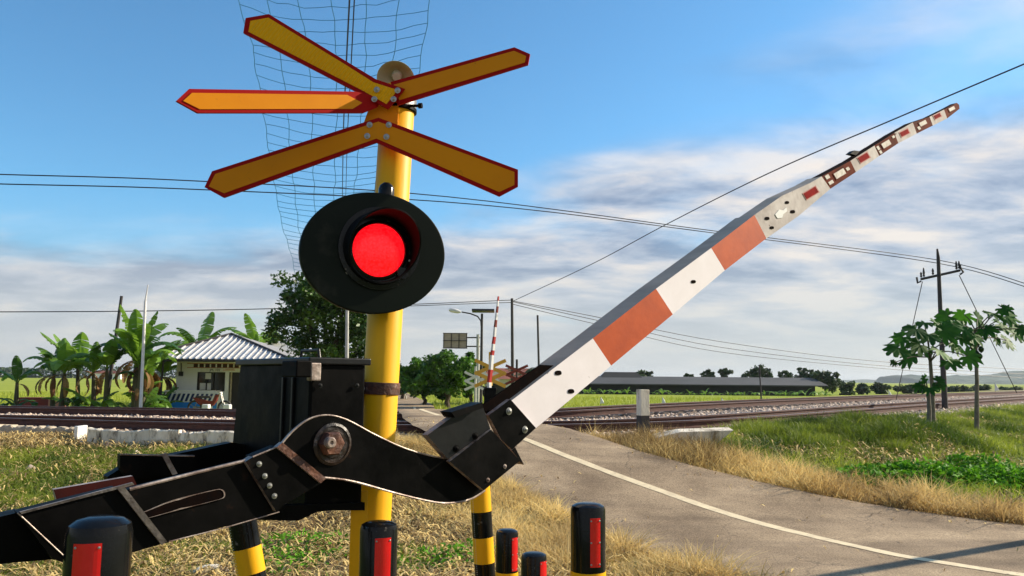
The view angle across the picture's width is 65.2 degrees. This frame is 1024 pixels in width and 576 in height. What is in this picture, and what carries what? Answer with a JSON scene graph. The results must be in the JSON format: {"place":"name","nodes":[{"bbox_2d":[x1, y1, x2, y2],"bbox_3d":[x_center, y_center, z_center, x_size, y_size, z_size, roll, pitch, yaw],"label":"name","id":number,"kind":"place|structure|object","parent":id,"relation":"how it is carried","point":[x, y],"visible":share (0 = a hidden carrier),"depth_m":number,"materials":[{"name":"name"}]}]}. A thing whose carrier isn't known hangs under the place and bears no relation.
{"place":"outdoors","nodes":[
{"label":"outdoors","id":0,"kind":"place"},
{"bbox_2d":[342,0,349,196],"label":"overhead wire","id":1,"kind":"object","parent":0,"point":[345,87],"visible":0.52,"depth_m":11.44,"materials":[{"name":"black metal"}]},
{"bbox_2d":[238,0,429,277],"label":"safety net","id":2,"kind":"object","parent":1,"relation":"hanging from","point":[310,76],"visible":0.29,"depth_m":14.28,"materials":[{"name":"fabric"}]},
{"bbox_2d":[346,0,354,177],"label":"overhead wire","id":3,"kind":"object","parent":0,"point":[351,63],"visible":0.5,"depth_m":11.36,"materials":[{"name":"black metal"}]},
{"bbox_2d":[0,375,1023,575],"bbox_3d":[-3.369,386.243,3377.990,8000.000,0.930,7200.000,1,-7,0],"label":"ground","id":4,"kind":"structure","parent":0,"point":[7,385],"depth_m":69.86,"materials":[{"name":"green plant"}]},
{"bbox_2d":[0,355,42,405],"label":"banana plant","id":5,"kind":"object","parent":4,"relation":"on","point":[17,365],"visible":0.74,"depth_m":30.63,"materials":[{"name":"green plant"}]},
{"bbox_2d":[0,424,73,434],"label":"concrete edging","id":6,"kind":"object","parent":4,"relation":"on","point":[10,427],"visible":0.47,"depth_m":13.46,"materials":[{"name":"grey concrete"}]},
{"bbox_2d":[19,397,68,405],"bbox_3d":[-19.289,4.852,32.938,1.749,0.686,0.630,1,-7,0],"label":"concrete planter","id":7,"kind":"object","parent":4,"relation":"on","point":[42,402],"visible":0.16,"depth_m":32.67,"materials":[{"name":"brown concrete"}]},
{"bbox_2d":[33,338,88,406],"bbox_3d":[-17.131,3.432,30.621,2.107,3.112,2.383,4,-7,-29],"label":"banana plant","id":8,"kind":"object","parent":4,"relation":"on","point":[59,362],"visible":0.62,"depth_m":30.59,"materials":[{"name":"green plant"}]},
{"bbox_2d":[23,332,115,406],"bbox_3d":[-17.537,3.430,31.602,2.641,3.340,3.032,-3,-8,31],"label":"banana plant","id":9,"kind":"object","parent":4,"relation":"on","point":[79,349],"visible":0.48,"depth_m":31.34,"materials":[{"name":"green plant"}]},
{"bbox_2d":[0,365,176,378],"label":"woodland","id":10,"kind":"object","parent":4,"relation":"on","point":[7,370],"visible":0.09,"depth_m":455.20,"materials":[{"name":"green plant"}]},
{"bbox_2d":[63,339,129,406],"bbox_3d":[-15.901,3.331,30.742,2.566,3.371,2.593,6,-9,-40],"label":"banana plant","id":11,"kind":"object","parent":4,"relation":"on","point":[111,355],"visible":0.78,"depth_m":30.70,"materials":[{"name":"green plant"}]},
{"bbox_2d":[62,514,132,575],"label":"bollard","id":12,"kind":"object","parent":4,"relation":"on","point":[98,545],"visible":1,"depth_m":1.65,"materials":[{"name":"black plastic"}]},
{"bbox_2d":[109,296,122,397],"bbox_3d":[-16.897,2.848,33.879,0.525,5.058,0.170,1,-7,0],"label":"pole","id":13,"kind":"object","parent":4,"relation":"on","point":[116,335],"visible":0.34,"depth_m":33.95,"materials":[{"name":"metal"}]},
{"bbox_2d":[95,304,183,407],"bbox_3d":[-14.568,2.839,30.678,3.237,4.360,3.367,1,-7,0],"label":"banana plant","id":14,"kind":"object","parent":4,"relation":"on","point":[131,335],"visible":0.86,"depth_m":30.69,"materials":[{"name":"green plant"}]},
{"bbox_2d":[139,285,147,406],"bbox_3d":[-12.403,2.248,26.906,0.164,4.748,0.110,1,-7,0],"label":"mast","id":15,"kind":"object","parent":4,"relation":"on","point":[142,359],"visible":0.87,"depth_m":26.88,"materials":[{"name":"grey metal"}]},
{"bbox_2d":[74,425,233,446],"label":"kerb wall","id":16,"kind":"structure","parent":4,"relation":"on","point":[146,435],"depth_m":12.23,"materials":[{"name":"white paint"}]},
{"bbox_2d":[124,339,183,407],"bbox_3d":[-15.070,3.471,33.447,2.451,3.772,2.531,-1,-7,15],"label":"banana plant","id":17,"kind":"object","parent":4,"relation":"on","point":[156,379],"visible":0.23,"depth_m":33.53,"materials":[{"name":"green plant"}]},
{"bbox_2d":[156,353,179,395],"bbox_3d":[-15.561,4.143,35.332,1.979,2.812,2.260,2,-7,-15],"label":"banana plant","id":18,"kind":"object","parent":4,"relation":"on","point":[168,366],"visible":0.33,"depth_m":35.17,"materials":[{"name":"green plant"}]},
{"bbox_2d":[158,312,235,393],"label":"banana plant","id":19,"kind":"object","parent":4,"relation":"on","point":[207,330],"visible":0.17,"depth_m":44.05,"materials":[{"name":"green plant"}]},
{"bbox_2d":[202,404,210,407],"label":"concrete block","id":20,"kind":"structure","parent":4,"relation":"on","point":[206,405],"depth_m":31.02,"materials":[{"name":"white paint"}]},
{"bbox_2d":[187,390,231,408],"bbox_3d":[-12.521,4.746,33.163,1.870,1.064,0.674,1,-7,0],"label":"motorbike","id":21,"kind":"object","parent":4,"relation":"on","point":[199,400],"visible":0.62,"depth_m":33.10,"materials":[{"name":"metal"}]},
{"bbox_2d":[1,433,419,510],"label":"pebbles","id":22,"kind":"object","parent":4,"relation":"on","point":[31,466],"visible":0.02,"depth_m":12.09,"materials":[{"name":"stone"}]},
{"bbox_2d":[193,564,234,575],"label":"concrete lump","id":23,"kind":"object","parent":4,"relation":"on","point":[215,566],"visible":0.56,"depth_m":6.35,"materials":[{"name":"grey concrete"}]},
{"bbox_2d":[223,404,231,408],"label":"concrete block","id":24,"kind":"structure","parent":4,"relation":"on","point":[227,406],"depth_m":31.02,"materials":[{"name":"white paint"}]},
{"bbox_2d":[159,333,303,408],"bbox_3d":[-12.881,4.032,37.746,6.679,3.845,6.655,1,-7,0],"label":"crossing hut","id":25,"kind":"object","parent":4,"relation":"on","point":[207,367],"visible":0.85,"depth_m":35.75,"materials":[{"name":"white paint"}]},
{"bbox_2d":[197,372,224,390],"bbox_3d":[-13.452,4.193,35.807,1.300,0.902,0.080,1,-7,0],"label":"window","id":26,"kind":"structure","parent":25,"relation":"in","point":[205,380],"depth_m":35.82,"materials":[{"name":"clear glass"}]},
{"bbox_2d":[228,372,239,408],"bbox_3d":[-12.394,4.704,35.805,0.554,1.849,0.040,1,-7,0],"label":"door","id":27,"kind":"structure","parent":25,"relation":"in","point":[235,375],"depth_m":35.80,"materials":[{"name":"black"}]},
{"bbox_2d":[228,520,266,575],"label":"striped post","id":28,"kind":"object","parent":4,"relation":"on","point":[247,549],"visible":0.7,"depth_m":2.97,"materials":[{"name":"metal"}]},
{"bbox_2d":[230,313,289,342],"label":"banana plant","id":29,"kind":"object","parent":4,"relation":"on","point":[252,333],"visible":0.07,"depth_m":45.25,"materials":[{"name":"green plant"}]},
{"bbox_2d":[265,341,311,353],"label":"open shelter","id":30,"kind":"object","parent":4,"relation":"on","point":[278,344],"visible":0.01,"depth_m":45.18,"materials":[{"name":"metal"}]},
{"bbox_2d":[260,269,366,357],"bbox_3d":[-6.351,1.786,28.061,5.130,6.051,4.797,1,-7,0],"label":"broadleaf tree","id":31,"kind":"object","parent":4,"relation":"on","point":[319,310],"visible":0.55,"depth_m":27.03,"materials":[{"name":"green plant"}]},
{"bbox_2d":[345,310,348,357],"bbox_3d":[-4.923,2.430,23.873,0.206,3.634,0.130,1,-7,0],"label":"concrete pole","id":32,"kind":"object","parent":4,"relation":"on","point":[347,334],"depth_m":23.95,"materials":[{"name":"grey concrete"}]},
{"bbox_2d":[176,14,529,520],"bbox_3d":[-0.545,0.439,2.813,1.201,2.961,0.533,2,-7,-10],"label":"crossing signal","id":33,"kind":"object","parent":4,"relation":"on","point":[377,256],"visible":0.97,"depth_m":2.96,"materials":[{"name":"yellow paint"}]},
{"bbox_2d":[0,429,748,575],"bbox_3d":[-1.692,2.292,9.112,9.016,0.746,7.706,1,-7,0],"label":"grass","id":34,"kind":"structure","parent":4,"relation":"on","point":[101,475],"depth_m":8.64,"materials":[{"name":"green plant"}]},
{"bbox_2d":[359,520,397,575],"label":"bollard","id":35,"kind":"object","parent":4,"relation":"on","point":[378,548],"visible":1,"depth_m":2.30,"materials":[{"name":"black plastic"}]},
{"bbox_2d":[260,528,525,574],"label":"weeds","id":36,"kind":"object","parent":4,"relation":"on","point":[423,549],"visible":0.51,"depth_m":6.89,"materials":[{"name":"green plant"}]},
{"bbox_2d":[0,390,800,408],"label":"rice","id":37,"kind":"object","parent":4,"relation":"on","point":[430,398],"visible":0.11,"depth_m":58.99,"materials":[{"name":"green plant"}]},
{"bbox_2d":[399,375,406,398],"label":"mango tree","id":38,"kind":"object","parent":4,"relation":"on","point":[402,393],"visible":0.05,"depth_m":60.92,"materials":[{"name":"green plant"}]},
{"bbox_2d":[399,356,445,403],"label":"mango tree","id":39,"kind":"object","parent":4,"relation":"on","point":[410,385],"visible":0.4,"depth_m":47.81,"materials":[{"name":"green plant"}]},
{"bbox_2d":[414,349,474,407],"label":"mango tree","id":40,"kind":"object","parent":4,"relation":"on","point":[446,382],"visible":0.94,"depth_m":42.97,"materials":[{"name":"green plant"}]},
{"bbox_2d":[443,333,479,401],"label":"gantry sign","id":41,"kind":"object","parent":4,"relation":"on","point":[454,340],"visible":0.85,"depth_m":41.72,"materials":[{"name":"metal"}]},
{"bbox_2d":[449,308,493,401],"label":"street lamp","id":42,"kind":"object","parent":4,"relation":"on","point":[452,310],"visible":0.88,"depth_m":40.92,"materials":[{"name":"metal"}]},
{"bbox_2d":[460,358,487,401],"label":"mango tree","id":43,"kind":"object","parent":4,"relation":"on","point":[467,395],"visible":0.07,"depth_m":49.44,"materials":[{"name":"green plant"}]},
{"bbox_2d":[464,366,485,401],"bbox_3d":[-1.514,4.292,32.749,0.908,2.163,0.168,1,-7,0],"label":"crossbuck sign","id":44,"kind":"object","parent":4,"relation":"on","point":[474,377],"visible":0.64,"depth_m":32.73,"materials":[{"name":"metal"}]},
{"bbox_2d":[0,103,959,575],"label":"crossing barrier","id":45,"kind":"object","parent":4,"relation":"on","point":[304,445],"visible":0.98,"depth_m":2.53,"materials":[{"name":"black metal"}]},
{"bbox_2d":[470,486,494,575],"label":"striped post","id":46,"kind":"object","parent":4,"relation":"on","point":[482,536],"visible":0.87,"depth_m":4.00,"materials":[{"name":"yellow metal"}]},
{"bbox_2d":[478,372,499,381],"bbox_3d":[-0.899,4.064,30.727,0.861,2.174,0.240,1,-7,0],"label":"crossbuck sign","id":47,"kind":"object","parent":4,"relation":"on","point":[481,379],"visible":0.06,"depth_m":30.78,"materials":[{"name":"metal"}]},
{"bbox_2d":[474,352,505,395],"bbox_3d":[-0.786,3.620,28.774,1.167,2.637,0.260,1,-7,0],"label":"crossbuck sign","id":48,"kind":"object","parent":4,"relation":"on","point":[486,368],"visible":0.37,"depth_m":28.79,"materials":[{"name":"yellow metal"}]},
{"bbox_2d":[484,296,498,402],"bbox_3d":[-0.687,2.491,26.890,0.474,4.450,0.350,1,-7,0],"label":"crossing barrier","id":49,"kind":"object","parent":4,"relation":"on","point":[490,392],"visible":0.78,"depth_m":26.84,"materials":[{"name":"white metal"}]},
{"bbox_2d":[495,528,517,575],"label":"bollard","id":50,"kind":"object","parent":4,"relation":"on","point":[506,551],"visible":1,"depth_m":3.84,"materials":[{"name":"black plastic"}]},
{"bbox_2d":[485,368,532,393],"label":"house","id":51,"kind":"structure","parent":4,"relation":"on","point":[504,379],"depth_m":49.66,"materials":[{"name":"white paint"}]},
{"bbox_2d":[493,383,505,393],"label":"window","id":52,"kind":"structure","parent":51,"relation":"in","point":[499,388],"depth_m":49.56,"materials":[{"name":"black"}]},
{"bbox_2d":[0,396,1023,438],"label":"ballast","id":53,"kind":"structure","parent":4,"relation":"on","point":[737,410],"depth_m":21.27,"materials":[{"name":"gravel"}]},
{"bbox_2d":[0,396,1023,432],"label":"railway track","id":54,"kind":"structure","parent":53,"relation":"on","point":[140,423],"depth_m":15.69,"materials":[{"name":"brown metal"}]},
{"bbox_2d":[0,391,1023,420],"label":"railway track","id":55,"kind":"structure","parent":53,"relation":"on","point":[609,411],"depth_m":21.31,"materials":[{"name":"brown metal"}]},
{"bbox_2d":[511,298,513,383],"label":"utility pole","id":56,"kind":"object","parent":4,"relation":"on","point":[512,340],"visible":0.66,"depth_m":41.91,"materials":[{"name":"metal"}]},
{"bbox_2d":[0,300,508,311],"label":"overhead wire","id":57,"kind":"object","parent":56,"relation":"attached to","point":[207,310],"visible":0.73,"depth_m":33.01,"materials":[{"name":"black metal"}]},
{"bbox_2d":[414,302,510,305],"bbox_3d":[-2.622,0.811,40.100,6.675,0.656,0.188,5,-8,-37],"label":"overhead wire","id":58,"kind":"object","parent":56,"relation":"attached to","point":[458,304],"visible":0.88,"depth_m":39.89,"materials":[{"name":"black metal"}]},
{"bbox_2d":[514,301,1012,368],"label":"overhead wire","id":59,"kind":"object","parent":56,"relation":"attached to","point":[746,345],"visible":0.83,"depth_m":53.17,"materials":[{"name":"black metal"}]},
{"bbox_2d":[515,302,1018,373],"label":"overhead wire","id":60,"kind":"object","parent":56,"relation":"attached to","point":[751,351],"visible":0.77,"depth_m":53.22,"materials":[{"name":"black metal"}]},
{"bbox_2d":[513,304,1020,377],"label":"overhead wire","id":61,"kind":"object","parent":56,"relation":"attached to","point":[764,357],"visible":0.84,"depth_m":53.87,"materials":[{"name":"black metal"}]},
{"bbox_2d":[512,63,1023,301],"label":"overhead wire","id":62,"kind":"object","parent":56,"relation":"attached to","point":[809,155],"visible":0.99,"depth_m":19.42,"materials":[{"name":"black metal"}]},
{"bbox_2d":[505,359,527,384],"bbox_3d":[0.190,4.156,32.730,0.956,2.464,0.240,1,-7,0],"label":"crossbuck sign","id":63,"kind":"object","parent":4,"relation":"on","point":[517,370],"visible":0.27,"depth_m":32.78,"materials":[{"name":"metal"}]},
{"bbox_2d":[503,367,534,380],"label":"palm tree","id":64,"kind":"object","parent":4,"relation":"on","point":[529,370],"visible":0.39,"depth_m":45.53,"materials":[{"name":"green plant"}]},
{"bbox_2d":[521,551,546,575],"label":"bollard","id":65,"kind":"object","parent":4,"relation":"on","point":[533,563],"visible":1,"depth_m":3.30,"materials":[{"name":"black plastic"}]},
{"bbox_2d":[537,315,539,364],"bbox_3d":[1.338,3.775,39.830,0.251,4.856,0.120,1,-7,0],"label":"pole","id":66,"kind":"object","parent":4,"relation":"on","point":[538,352],"visible":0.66,"depth_m":39.92,"materials":[{"name":"metal"}]},
{"bbox_2d":[570,501,605,575],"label":"bollard","id":67,"kind":"object","parent":4,"relation":"on","point":[588,546],"visible":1,"depth_m":2.44,"materials":[{"name":"black plastic"}]},
{"bbox_2d":[636,390,649,433],"bbox_3d":[2.292,2.207,14.001,0.170,0.852,0.170,3,-7,-20],"label":"marker post","id":68,"kind":"object","parent":4,"relation":"on","point":[642,405],"visible":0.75,"depth_m":13.94,"materials":[{"name":"concrete"}]},
{"bbox_2d":[637,369,653,375],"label":"tree","id":69,"kind":"object","parent":4,"relation":"on","point":[641,372],"visible":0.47,"depth_m":107.05,"materials":[{"name":"green plant"}]},
{"bbox_2d":[392,426,899,575],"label":"grass","id":70,"kind":"structure","parent":4,"relation":"on","point":[678,563],"depth_m":7.28,"materials":[{"name":"beige plant"}]},
{"bbox_2d":[593,420,750,469],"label":"dry grass","id":71,"kind":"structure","parent":4,"relation":"on","point":[640,433],"depth_m":11.94,"materials":[{"name":"plant"}]},
{"bbox_2d":[683,373,693,376],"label":"tree","id":72,"kind":"object","parent":4,"relation":"on","point":[688,375],"visible":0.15,"depth_m":107.37,"materials":[{"name":"green plant"}]},
{"bbox_2d":[652,427,732,443],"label":"culvert wall","id":73,"kind":"structure","parent":4,"relation":"on","point":[722,431],"depth_m":12.57,"materials":[{"name":"grey concrete"}]},
{"bbox_2d":[578,372,828,395],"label":"long shed","id":74,"kind":"structure","parent":4,"relation":"on","point":[622,381],"depth_m":91.57,"materials":[{"name":"grey metal"}]},
{"bbox_2d":[699,368,715,376],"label":"tree","id":75,"kind":"object","parent":4,"relation":"on","point":[708,373],"visible":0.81,"depth_m":107.12,"materials":[{"name":"green plant"}]},
{"bbox_2d":[718,368,733,376],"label":"tree","id":76,"kind":"object","parent":4,"relation":"on","point":[724,372],"visible":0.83,"depth_m":107.08,"materials":[{"name":"green plant"}]},
{"bbox_2d":[741,364,773,377],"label":"tree","id":77,"kind":"object","parent":4,"relation":"on","point":[764,372],"visible":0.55,"depth_m":106.87,"materials":[{"name":"green plant"}]},
{"bbox_2d":[759,365,761,398],"bbox_3d":[9.253,3.622,29.791,0.106,1.518,0.060,1,-7,0],"label":"field pole","id":78,"kind":"object","parent":4,"relation":"on","point":[760,383],"visible":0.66,"depth_m":29.77,"materials":[{"name":"concrete"}]},
{"bbox_2d":[777,370,793,377],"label":"tree","id":79,"kind":"object","parent":4,"relation":"on","point":[786,373],"visible":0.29,"depth_m":107.40,"materials":[{"name":"green plant"}]},
{"bbox_2d":[576,424,1023,524],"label":"grass","id":80,"kind":"structure","parent":4,"relation":"on","point":[810,479],"depth_m":10.20,"materials":[{"name":"beige plant"}]},
{"bbox_2d":[794,367,813,377],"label":"tree","id":81,"kind":"object","parent":4,"relation":"on","point":[803,373],"visible":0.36,"depth_m":107.10,"materials":[{"name":"green plant"}]},
{"bbox_2d":[809,370,841,393],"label":"tree","id":82,"kind":"object","parent":4,"relation":"on","point":[826,378],"visible":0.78,"depth_m":94.57,"materials":[{"name":"green plant"}]},
{"bbox_2d":[713,408,947,456],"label":"tall grass","id":83,"kind":"structure","parent":4,"relation":"on","point":[797,430],"depth_m":13.75,"materials":[{"name":"green plant"}]},
{"bbox_2d":[838,380,855,394],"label":"bush","id":84,"kind":"object","parent":4,"relation":"on","point":[845,388],"visible":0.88,"depth_m":98.72,"materials":[{"name":"green plant"}]},
{"bbox_2d":[854,383,870,394],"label":"bush","id":85,"kind":"object","parent":4,"relation":"on","point":[862,389],"visible":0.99,"depth_m":104.74,"materials":[{"name":"green plant"}]},
{"bbox_2d":[722,411,1023,505],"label":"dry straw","id":86,"kind":"object","parent":4,"relation":"on","point":[920,455],"visible":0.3,"depth_m":12.78,"materials":[{"name":"green plant"}]},
{"bbox_2d":[869,382,891,393],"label":"bush","id":87,"kind":"object","parent":4,"relation":"on","point":[878,388],"visible":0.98,"depth_m":110.82,"materials":[{"name":"green plant"}]},
{"bbox_2d":[892,383,916,393],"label":"bush","id":88,"kind":"object","parent":4,"relation":"on","point":[906,389],"visible":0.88,"depth_m":116.48,"materials":[{"name":"green plant"}]},
{"bbox_2d":[834,452,1023,494],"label":"creeper","id":89,"kind":"object","parent":4,"relation":"on","point":[939,470],"visible":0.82,"depth_m":10.98,"materials":[{"name":"green plant"}]},
{"bbox_2d":[911,374,946,421],"bbox_3d":[8.136,2.217,15.601,0.638,1.110,0.462,-3,-7,29],"label":"papaya tree","id":90,"kind":"object","parent":4,"relation":"on","point":[938,385],"visible":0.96,"depth_m":15.66,"materials":[{"name":"green plant"}]},
{"bbox_2d":[882,318,983,420],"bbox_3d":[8.578,1.752,16.392,2.378,2.377,1.829,1,-7,0],"label":"papaya tree","id":91,"kind":"object","parent":4,"relation":"on","point":[949,332],"visible":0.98,"depth_m":16.05,"materials":[{"name":"green plant"}]},
{"bbox_2d":[916,249,963,408],"bbox_3d":[12.943,1.237,24.027,1.473,4.890,0.170,1,-7,0],"label":"telegraph pole","id":92,"kind":"object","parent":4,"relation":"on","point":[944,394],"visible":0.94,"depth_m":24.13,"materials":[{"name":"metal"}]},
{"bbox_2d":[0,174,1022,282],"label":"overhead wire","id":93,"kind":"object","parent":92,"relation":"attached to","point":[469,199],"visible":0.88,"depth_m":18.04,"materials":[{"name":"black metal"}]},
{"bbox_2d":[0,183,1023,286],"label":"overhead wire","id":94,"kind":"object","parent":92,"relation":"attached to","point":[466,203],"visible":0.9,"depth_m":17.73,"materials":[{"name":"black metal"}]},
{"bbox_2d":[896,281,922,398],"bbox_3d":[13.342,1.985,26.962,0.024,3.705,6.306,-2,-7,17],"label":"stay wire","id":95,"kind":"object","parent":92,"relation":"attached to","point":[912,325],"visible":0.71,"depth_m":25.60,"materials":[{"name":"black metal"}]},
{"bbox_2d":[959,275,1016,392],"bbox_3d":[15.221,1.561,25.501,4.553,3.570,0.024,6,-9,-41],"label":"stay wire","id":96,"kind":"object","parent":92,"relation":"attached to","point":[989,336],"visible":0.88,"depth_m":25.68,"materials":[{"name":"black metal"}]},
{"bbox_2d":[947,385,972,391],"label":"bush","id":97,"kind":"object","parent":4,"relation":"on","point":[962,388],"visible":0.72,"depth_m":128.47,"materials":[{"name":"green plant"}]},
{"bbox_2d":[929,304,1023,428],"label":"papaya tree","id":98,"kind":"object","parent":4,"relation":"on","point":[959,319],"visible":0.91,"depth_m":17.32,"materials":[{"name":"green plant"}]},
{"bbox_2d":[970,384,991,390],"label":"bush","id":99,"kind":"object","parent":4,"relation":"on","point":[984,387],"visible":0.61,"depth_m":134.52,"materials":[{"name":"green plant"}]},
{"bbox_2d":[998,386,1023,389],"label":"bush","id":100,"kind":"object","parent":4,"relation":"on","point":[1010,388],"visible":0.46,"depth_m":140.39,"materials":[{"name":"green plant"}]},
{"bbox_2d":[0,0,1023,379],"label":"sky","id":101,"kind":"structure","parent":0,"point":[656,111],"materials":[{"name":"blue"}]},
{"bbox_2d":[397,393,1023,575],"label":"road","id":102,"kind":"structure","parent":0,"point":[990,544],"depth_m":8.86,"materials":[{"name":"grey asphalt"}]},
{"bbox_2d":[413,407,438,414],"bbox_3d":[-3.626,4.638,30.637,0.434,0.782,27.811,1,-7,-8],"label":"line","id":103,"kind":"object","parent":102,"relation":"on","point":[426,411],"visible":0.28,"depth_m":19.00,"materials":[{"name":"beige paint"}]},
{"bbox_2d":[406,417,1018,574],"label":"road debris","id":104,"kind":"object","parent":102,"relation":"on","point":[729,486],"visible":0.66,"depth_m":9.35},
{"bbox_2d":[523,437,1023,575],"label":"line","id":105,"kind":"object","parent":102,"relation":"on","point":[646,485],"visible":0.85,"depth_m":8.84,"materials":[{"name":"beige paint"}]},
{"bbox_2d":[660,401,1023,503],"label":"grass","id":106,"kind":"structure","parent":0,"point":[995,441],"depth_m":13.92,"materials":[{"name":"green plant"}]},
{"bbox_2d":[835,379,875,382],"bbox_3d":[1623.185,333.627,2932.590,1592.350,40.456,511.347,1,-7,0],"label":"hills","id":107,"kind":"structure","parent":0,"point":[863,381],"depth_m":2860.63,"materials":[{"name":"grey"}]},
{"bbox_2d":[873,371,1023,383],"bbox_3d":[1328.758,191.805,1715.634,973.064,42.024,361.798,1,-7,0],"label":"hill","id":108,"kind":"structure","parent":0,"point":[967,379],"depth_m":1724.72,"materials":[{"name":"green plant"}]}
]}

